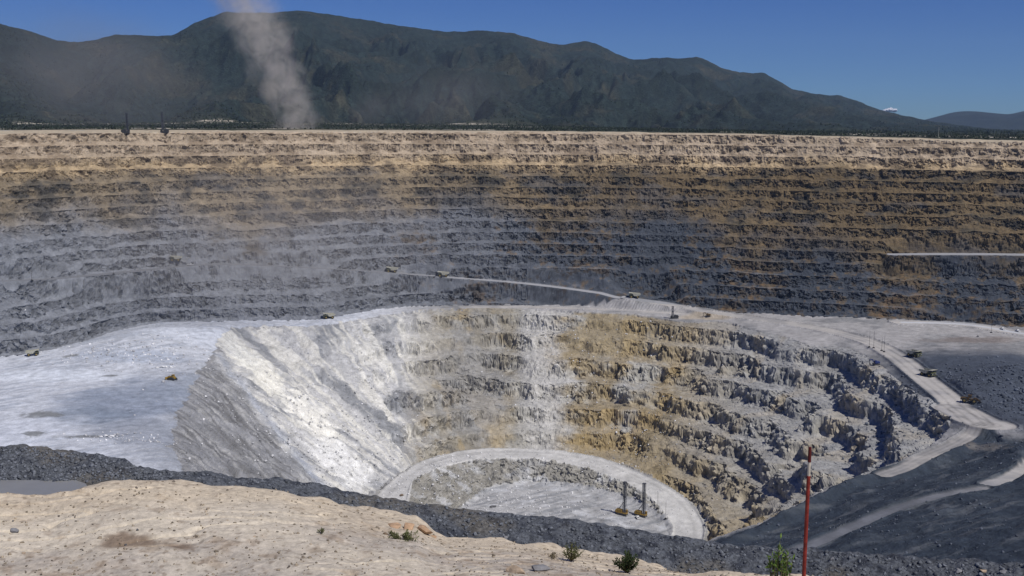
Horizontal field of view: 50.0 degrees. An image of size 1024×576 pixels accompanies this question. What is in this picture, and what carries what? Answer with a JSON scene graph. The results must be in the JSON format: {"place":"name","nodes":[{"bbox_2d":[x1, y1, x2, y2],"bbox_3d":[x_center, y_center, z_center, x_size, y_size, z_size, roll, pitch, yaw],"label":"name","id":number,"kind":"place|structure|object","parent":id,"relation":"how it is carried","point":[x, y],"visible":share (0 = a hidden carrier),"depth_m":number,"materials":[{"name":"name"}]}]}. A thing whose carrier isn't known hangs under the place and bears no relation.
{"place":"outdoors","nodes":[
{"label":"outdoors","id":0,"kind":"place"},
{"bbox_2d":[0,479,808,575],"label":"sand","id":1,"kind":"structure","parent":0,"point":[146,520],"depth_m":16.98,"materials":[{"name":"beige sand"}]},
{"bbox_2d":[11,528,18,532],"bbox_3d":[-7.462,3.636,16.467,0.126,0.081,0.064,-1,9,-8],"label":"rock","id":2,"kind":"object","parent":1,"relation":"on","point":[14,530],"visible":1,"depth_m":16.45,"materials":[{"name":"grey stone"}]},
{"bbox_2d":[0,480,86,494],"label":"puddle","id":3,"kind":"object","parent":1,"relation":"on","point":[30,487],"visible":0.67,"depth_m":32.65,"materials":[{"name":"liquid"}]},
{"bbox_2d":[0,480,779,575],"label":"pebbles","id":4,"kind":"object","parent":1,"relation":"on","point":[296,564],"visible":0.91,"depth_m":17.09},
{"bbox_2d":[388,522,400,528],"bbox_3d":[-2.006,4.108,18.861,0.218,0.092,0.256,-2,9,-16],"label":"rock","id":5,"kind":"object","parent":1,"relation":"on","point":[396,525],"visible":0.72,"depth_m":18.84,"materials":[{"name":"beige stone"}]},
{"bbox_2d":[388,529,418,541],"bbox_3d":[-1.776,4.052,17.890,0.545,0.199,0.567,0,8,0],"label":"shrub","id":6,"kind":"object","parent":1,"relation":"on","point":[406,536],"visible":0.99,"depth_m":17.90,"materials":[{"name":"green plant"}]},
{"bbox_2d":[403,522,414,529],"bbox_3d":[-1.774,4.130,18.876,0.208,0.160,0.202,-1,9,-9],"label":"rock","id":7,"kind":"object","parent":1,"relation":"on","point":[409,526],"visible":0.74,"depth_m":18.85,"materials":[{"name":"beige stone"}]},
{"bbox_2d":[417,524,432,534],"bbox_3d":[-1.548,4.222,19.088,0.202,0.203,0.390,-7,11,-40],"label":"rock","id":8,"kind":"object","parent":1,"relation":"on","point":[424,529],"visible":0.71,"depth_m":18.98,"materials":[{"name":"beige stone"}]},
{"bbox_2d":[506,565,524,573],"bbox_3d":[0.053,4.162,16.124,0.296,0.149,0.170,0,8,0],"label":"rock","id":9,"kind":"object","parent":1,"relation":"on","point":[514,569],"visible":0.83,"depth_m":16.09,"materials":[{"name":"beige stone"}]},
{"bbox_2d":[531,564,550,570],"bbox_3d":[0.425,4.184,16.435,0.282,0.097,0.163,-2,9,-13],"label":"rock","id":10,"kind":"object","parent":1,"relation":"on","point":[540,567],"visible":1,"depth_m":16.38,"materials":[{"name":"grey stone"}]},
{"bbox_2d":[548,552,557,558],"bbox_3d":[0.682,4.443,18.214,0.151,0.151,0.145,-4,9,-25],"label":"shrub","id":11,"kind":"object","parent":1,"relation":"on","point":[553,555],"visible":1,"depth_m":18.21,"materials":[{"name":"beige plant"}]},
{"bbox_2d":[562,542,583,560],"bbox_3d":[1.032,4.404,18.315,0.342,0.354,0.367,3,9,15],"label":"shrub","id":12,"kind":"object","parent":1,"relation":"on","point":[571,554],"visible":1,"depth_m":18.31,"materials":[{"name":"green plant"}]},
{"bbox_2d":[612,549,638,572],"bbox_3d":[1.836,4.417,17.733,0.447,0.409,0.355,0,8,0],"label":"shrub","id":13,"kind":"object","parent":1,"relation":"on","point":[627,559],"visible":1,"depth_m":17.66,"materials":[{"name":"green plant"}]},
{"bbox_2d":[765,533,795,575],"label":"shrub","id":14,"kind":"object","parent":1,"relation":"on","point":[777,565],"visible":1,"depth_m":14.42,"materials":[{"name":"green plant"}]},
{"bbox_2d":[802,447,811,575],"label":"marker stake","id":15,"kind":"object","parent":1,"relation":"on","point":[806,515],"visible":1,"depth_m":13.24,"materials":[{"name":"red paint"}]},
{"bbox_2d":[0,130,1023,356],"bbox_3d":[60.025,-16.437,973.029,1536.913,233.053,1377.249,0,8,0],"label":"pit terraces","id":16,"kind":"object","parent":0,"point":[804,226],"visible":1,"depth_m":1463.30,"materials":[{"name":"grey stone"}]},
{"bbox_2d":[170,256,181,260],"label":"haul truck","id":17,"kind":"object","parent":16,"relation":"on","point":[177,258],"visible":1,"depth_m":1356.59,"materials":[{"name":"green paint"}]},
{"bbox_2d":[0,10,1023,134],"bbox_3d":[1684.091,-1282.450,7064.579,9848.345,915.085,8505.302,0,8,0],"label":"mountains","id":18,"kind":"structure","parent":0,"point":[224,69],"depth_m":5319.73,"materials":[{"name":"green plant"}]},
{"bbox_2d":[0,13,1023,133],"bbox_3d":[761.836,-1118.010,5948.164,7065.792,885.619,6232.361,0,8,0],"label":"hill scrub","id":19,"kind":"object","parent":18,"relation":"on","point":[540,124],"visible":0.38,"depth_m":4540.85,"materials":[{"name":"green plant"}]},
{"bbox_2d":[0,133,1023,563],"bbox_3d":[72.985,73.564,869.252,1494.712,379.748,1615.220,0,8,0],"label":"terrain","id":20,"kind":"structure","parent":0,"point":[46,395],"depth_m":928.29,"materials":[{"name":"grey gravel"}]},
{"bbox_2d":[25,349,38,355],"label":"haul truck","id":21,"kind":"object","parent":20,"relation":"on","point":[30,352],"visible":1,"depth_m":1125.47,"materials":[{"name":"green paint"}]},
{"bbox_2d":[165,374,177,380],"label":"bulldozer","id":22,"kind":"object","parent":20,"relation":"on","point":[172,377],"visible":1,"depth_m":1034.66,"materials":[{"name":"metal"}]},
{"bbox_2d":[323,313,334,318],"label":"haul truck","id":23,"kind":"object","parent":20,"relation":"on","point":[331,315],"visible":1,"depth_m":1350.54,"materials":[{"name":"green paint"}]},
{"bbox_2d":[22,281,749,538],"bbox_3d":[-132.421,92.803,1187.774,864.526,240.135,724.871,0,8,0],"label":"rubble","id":24,"kind":"object","parent":20,"relation":"on","point":[288,441],"visible":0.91,"depth_m":1126.73,"materials":[{"name":"grey stone"}]},
{"bbox_2d":[670,306,678,318],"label":"drill rig","id":25,"kind":"object","parent":20,"relation":"on","point":[673,316],"visible":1,"depth_m":1379.97,"materials":[{"name":"metal"}]},
{"bbox_2d":[724,353,1023,561],"bbox_3d":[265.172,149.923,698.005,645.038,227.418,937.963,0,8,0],"label":"dark rubble","id":26,"kind":"object","parent":20,"relation":"on","point":[984,398],"visible":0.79,"depth_m":975.43,"materials":[{"name":"grey stone"}]},
{"bbox_2d":[906,349,921,357],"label":"haul truck","id":27,"kind":"object","parent":20,"relation":"on","point":[914,353],"visible":1,"depth_m":1149.64,"materials":[{"name":"green paint"}]},
{"bbox_2d":[960,394,981,403],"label":"wheel loader","id":28,"kind":"object","parent":20,"relation":"on","point":[974,400],"visible":1,"depth_m":979.29,"materials":[{"name":"brown paint"}]},
{"bbox_2d":[0,444,1023,575],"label":"gravel berm","id":29,"kind":"structure","parent":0,"point":[662,560],"depth_m":34.39,"materials":[{"name":"grey gravel"}]},
{"bbox_2d":[0,253,1023,547],"bbox_3d":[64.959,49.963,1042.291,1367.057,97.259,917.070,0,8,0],"label":"haul road","id":30,"kind":"structure","parent":0,"point":[954,407],"depth_m":1040.57,"materials":[{"name":"grey gravel"}]},
{"bbox_2d":[387,266,397,272],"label":"haul truck","id":31,"kind":"object","parent":30,"relation":"on","point":[394,269],"visible":1,"depth_m":1464.18,"materials":[{"name":"green paint"}]},
{"bbox_2d":[438,271,448,276],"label":"haul truck","id":32,"kind":"object","parent":30,"relation":"on","point":[443,273],"visible":1,"depth_m":1478.61,"materials":[{"name":"beige paint"}]},
{"bbox_2d":[629,292,640,297],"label":"haul truck","id":33,"kind":"object","parent":30,"relation":"on","point":[633,294],"visible":1,"depth_m":1460.65,"materials":[{"name":"beige paint"}]},
{"bbox_2d":[919,368,936,376],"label":"haul truck","id":34,"kind":"object","parent":30,"relation":"on","point":[928,372],"visible":1,"depth_m":1069.92,"materials":[{"name":"grey paint"}]},
{"bbox_2d":[0,122,1023,140],"bbox_3d":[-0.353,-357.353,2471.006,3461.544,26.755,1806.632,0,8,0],"label":"ground","id":35,"kind":"structure","parent":0,"point":[374,127],"depth_m":2052.10,"materials":[{"name":"beige soil"}]},
{"bbox_2d":[0,121,1023,139],"bbox_3d":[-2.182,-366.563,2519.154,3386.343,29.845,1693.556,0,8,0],"label":"scrub","id":36,"kind":"object","parent":35,"relation":"on","point":[490,127],"visible":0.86,"depth_m":2401.24,"materials":[{"name":"plant"}]},
{"bbox_2d":[0,130,1023,142],"bbox_3d":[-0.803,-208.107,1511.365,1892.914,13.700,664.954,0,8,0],"label":"pit rim","id":37,"kind":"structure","parent":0,"point":[313,131],"depth_m":1638.90,"materials":[{"name":"beige stone"}]},
{"bbox_2d":[121,113,129,132],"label":"drill rig","id":38,"kind":"object","parent":37,"relation":"on","point":[125,131],"visible":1,"depth_m":1407.95,"materials":[{"name":"metal"}]},
{"bbox_2d":[160,112,168,132],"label":"drill rig","id":39,"kind":"object","parent":37,"relation":"on","point":[162,130],"visible":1,"depth_m":1442.61,"materials":[{"name":"metal"}]},
{"bbox_2d":[0,0,1023,130],"label":"sky","id":40,"kind":"structure","parent":0,"point":[920,59],"materials":[{"name":"blue"}]},
{"bbox_2d":[370,448,708,539],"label":"ramp road","id":41,"kind":"structure","parent":0,"point":[683,507],"depth_m":1157.96,"materials":[{"name":"grey gravel"}]},
{"bbox_2d":[409,457,672,535],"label":"pit floor","id":42,"kind":"structure","parent":0,"point":[553,474],"depth_m":1141.27,"materials":[{"name":"grey stone"}]},
{"bbox_2d":[615,481,627,515],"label":"drill rig","id":43,"kind":"object","parent":42,"relation":"on","point":[620,511],"visible":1,"depth_m":1088.55,"materials":[{"name":"metal"}]},
{"bbox_2d":[634,483,647,517],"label":"drill rig","id":44,"kind":"object","parent":42,"relation":"on","point":[639,513],"visible":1,"depth_m":1084.02,"materials":[{"name":"yellow paint"}]},
{"bbox_2d":[165,308,949,540],"bbox_3d":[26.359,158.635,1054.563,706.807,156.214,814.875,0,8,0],"label":"pit slope","id":45,"kind":"structure","parent":0,"point":[792,401],"depth_m":1227.42,"materials":[{"name":"grey stone"}]},
{"bbox_2d":[869,359,879,364],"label":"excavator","id":46,"kind":"object","parent":45,"relation":"on","point":[876,362],"visible":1,"depth_m":1130.28,"materials":[{"name":"metal"}]},
{"bbox_2d":[883,107,896,111],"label":"cloud","id":47,"kind":"structure","parent":0,"point":[890,109],"depth_m":30785.84,"materials":[{"name":"white"}]},
{"bbox_2d":[925,111,1023,129],"bbox_3d":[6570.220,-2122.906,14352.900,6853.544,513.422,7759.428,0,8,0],"label":"mountains","id":48,"kind":"structure","parent":0,"point":[1013,121],"depth_m":14694.74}
]}

